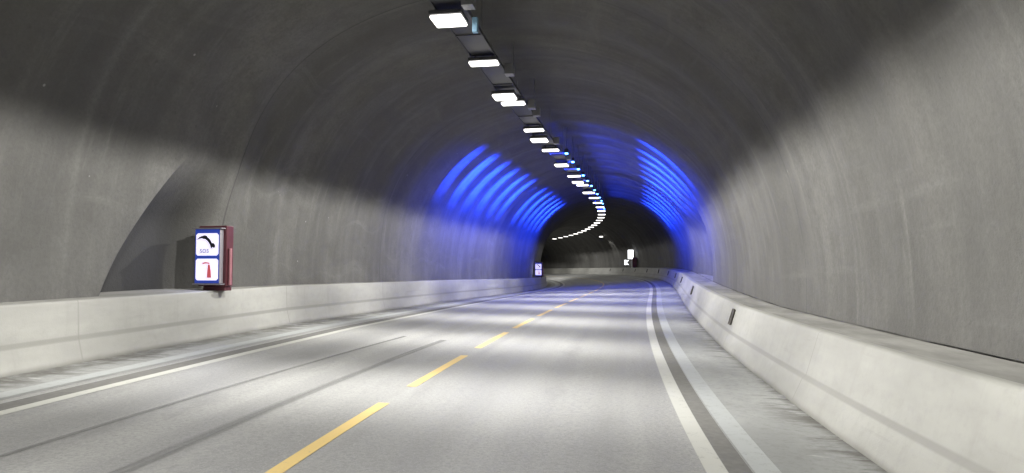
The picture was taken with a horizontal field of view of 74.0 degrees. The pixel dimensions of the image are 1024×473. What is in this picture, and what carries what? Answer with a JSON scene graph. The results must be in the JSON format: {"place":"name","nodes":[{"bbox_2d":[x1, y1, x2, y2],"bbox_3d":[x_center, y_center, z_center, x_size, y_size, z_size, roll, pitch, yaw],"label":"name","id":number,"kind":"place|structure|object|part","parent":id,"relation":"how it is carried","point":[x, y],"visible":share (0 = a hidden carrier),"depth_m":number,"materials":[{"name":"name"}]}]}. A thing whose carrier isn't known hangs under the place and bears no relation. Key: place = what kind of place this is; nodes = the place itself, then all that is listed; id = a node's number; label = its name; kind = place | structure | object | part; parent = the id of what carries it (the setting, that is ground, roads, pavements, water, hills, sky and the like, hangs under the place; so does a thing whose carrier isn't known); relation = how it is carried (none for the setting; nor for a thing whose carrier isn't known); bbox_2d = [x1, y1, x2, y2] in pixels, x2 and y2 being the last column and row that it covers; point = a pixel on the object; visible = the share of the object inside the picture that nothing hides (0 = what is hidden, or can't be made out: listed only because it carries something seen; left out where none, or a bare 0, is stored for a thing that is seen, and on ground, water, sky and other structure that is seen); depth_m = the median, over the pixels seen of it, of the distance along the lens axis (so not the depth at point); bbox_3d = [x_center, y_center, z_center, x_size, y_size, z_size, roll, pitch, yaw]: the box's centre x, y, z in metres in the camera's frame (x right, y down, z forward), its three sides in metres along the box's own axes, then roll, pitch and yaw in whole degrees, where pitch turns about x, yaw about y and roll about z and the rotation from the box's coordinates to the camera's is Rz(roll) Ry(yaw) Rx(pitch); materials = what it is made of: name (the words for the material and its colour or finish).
{"place":"outdoors","nodes":[
{"label":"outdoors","id":0,"kind":"place"},
{"bbox_2d":[0,280,558,399],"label":"road shoulder","id":1,"kind":"object","parent":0,"point":[24,383],"visible":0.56,"depth_m":10.73},
{"bbox_2d":[0,275,546,377],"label":"concrete barrier","id":2,"kind":"object","parent":1,"relation":"on","point":[36,335],"visible":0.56,"depth_m":11.98,"materials":[{"name":"grey concrete"}]},
{"bbox_2d":[192,226,233,290],"bbox_3d":[-5.786,0.424,13.224,0.712,1.260,0.370,-1,-3,13],"label":"emergency cabinet","id":3,"kind":"object","parent":2,"relation":"on","point":[213,257],"visible":1,"depth_m":13.09,"materials":[{"name":"red paint"}]},
{"bbox_2d":[535,262,542,277],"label":"emergency cabinet","id":4,"kind":"object","parent":2,"relation":"on","point":[538,269],"visible":1,"depth_m":55.71,"materials":[{"name":"red paint"}]},
{"bbox_2d":[0,274,752,472],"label":"road","id":5,"kind":"structure","parent":0,"point":[576,374],"depth_m":7.47,"materials":[{"name":"grey asphalt"}]},
{"bbox_2d":[0,0,1023,363],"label":"tunnel lining","id":6,"kind":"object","parent":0,"point":[858,162],"visible":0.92,"depth_m":12.40,"materials":[{"name":"concrete"}]},
{"bbox_2d":[429,0,604,215],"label":"cable tray","id":7,"kind":"object","parent":6,"relation":"hanging from","point":[471,38],"visible":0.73,"depth_m":15.11,"materials":[{"name":"metal"}]},
{"bbox_2d":[428,9,467,27],"bbox_3d":[-1.063,-3.696,11.421,0.564,0.203,0.524,0,-3,9],"label":"tunnel lamp","id":8,"kind":"object","parent":7,"relation":"attached to","point":[446,18],"visible":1,"depth_m":11.23,"materials":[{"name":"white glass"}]},
{"bbox_2d":[468,54,499,66],"bbox_3d":[-0.575,-3.618,13.925,0.624,0.203,0.284,0,-3,10],"label":"tunnel lamp","id":9,"kind":"object","parent":7,"relation":"attached to","point":[479,61],"visible":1,"depth_m":13.82,"materials":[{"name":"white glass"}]},
{"bbox_2d":[491,90,517,100],"bbox_3d":[-0.180,-3.474,16.595,0.564,0.203,0.524,0,-3,10],"label":"tunnel lamp","id":10,"kind":"object","parent":7,"relation":"attached to","point":[502,95],"visible":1,"depth_m":16.40,"materials":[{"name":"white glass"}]},
{"bbox_2d":[500,96,525,105],"bbox_3d":[0.031,-3.471,17.371,0.624,0.203,0.284,0,-3,10],"label":"tunnel lamp","id":11,"kind":"object","parent":7,"relation":"attached to","point":[520,101],"visible":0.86,"depth_m":17.27,"materials":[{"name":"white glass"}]},
{"bbox_2d":[523,124,544,131],"bbox_3d":[0.672,-3.324,20.809,0.624,0.203,0.284,0,-3,11],"label":"tunnel lamp","id":12,"kind":"object","parent":7,"relation":"attached to","point":[530,128],"visible":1,"depth_m":20.70,"materials":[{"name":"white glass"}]},
{"bbox_2d":[530,135,548,142],"bbox_3d":[0.898,-3.229,22.342,0.564,0.203,0.524,0,-3,11],"label":"tunnel lamp","id":13,"kind":"object","parent":7,"relation":"attached to","point":[538,138],"visible":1,"depth_m":22.15,"materials":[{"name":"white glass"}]},
{"bbox_2d":[541,145,559,151],"bbox_3d":[1.387,-3.171,24.438,0.624,0.203,0.284,-1,-3,11],"label":"tunnel lamp","id":14,"kind":"object","parent":7,"relation":"attached to","point":[549,149],"visible":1,"depth_m":24.33,"materials":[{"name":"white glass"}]},
{"bbox_2d":[554,161,568,166],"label":"tunnel lamp","id":15,"kind":"object","parent":7,"relation":"attached to","point":[561,163],"visible":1,"depth_m":27.73,"materials":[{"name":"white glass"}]},
{"bbox_2d":[564,127,568,153],"bbox_3d":[2.091,-3.685,26.104,0.160,1.050,0.200,-1,-3,12],"label":"blue lamp","id":16,"kind":"object","parent":7,"relation":"hanging from","point":[566,150],"visible":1,"depth_m":26.08,"materials":[{"name":"blue"}]},
{"bbox_2d":[571,137,574,162],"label":"blue lamp","id":17,"kind":"object","parent":7,"relation":"hanging from","point":[573,160],"visible":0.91,"depth_m":28.22,"materials":[{"name":"metal"}]},
{"bbox_2d":[567,172,580,176],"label":"tunnel lamp","id":18,"kind":"object","parent":7,"relation":"attached to","point":[573,175],"visible":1,"depth_m":31.46,"materials":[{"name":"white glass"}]},
{"bbox_2d":[572,179,583,183],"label":"tunnel lamp","id":19,"kind":"object","parent":7,"relation":"attached to","point":[574,181],"visible":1,"depth_m":33.48,"materials":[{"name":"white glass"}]},
{"bbox_2d":[576,150,579,169],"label":"blue lamp","id":20,"kind":"object","parent":7,"relation":"hanging from","point":[578,166],"visible":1,"depth_m":30.30,"materials":[{"name":"metal"}]},
{"bbox_2d":[576,183,588,185],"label":"tunnel lamp","id":21,"kind":"object","parent":7,"relation":"attached to","point":[584,184],"visible":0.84,"depth_m":35.02,"materials":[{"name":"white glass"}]},
{"bbox_2d":[582,190,592,193],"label":"tunnel lamp","id":22,"kind":"object","parent":7,"relation":"attached to","point":[587,192],"visible":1,"depth_m":38.36,"materials":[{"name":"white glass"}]},
{"bbox_2d":[589,195,598,198],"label":"tunnel lamp","id":23,"kind":"object","parent":7,"relation":"attached to","point":[594,197],"visible":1,"depth_m":41.74,"materials":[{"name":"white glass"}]},
{"bbox_2d":[568,274,887,472],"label":"road shoulder","id":24,"kind":"object","parent":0,"point":[765,427],"visible":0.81,"depth_m":7.67},
{"bbox_2d":[543,267,1023,472],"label":"concrete barrier","id":25,"kind":"object","parent":24,"relation":"on","point":[890,402],"visible":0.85,"depth_m":6.28,"materials":[{"name":"grey concrete"}]},
{"bbox_2d":[628,250,633,267],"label":"lit sign","id":26,"kind":"object","parent":25,"relation":"on","point":[630,254],"visible":0.92,"depth_m":78.66,"materials":[{"name":"white plastic"}]},
{"bbox_2d":[633,257,636,267],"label":"fire cabinet","id":27,"kind":"object","parent":25,"relation":"on","point":[634,262],"visible":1,"depth_m":77.93,"materials":[{"name":"red paint"}]},
{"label":"door","id":28,"kind":"part","parent":27,"relation":"part of","materials":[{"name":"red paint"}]}
]}

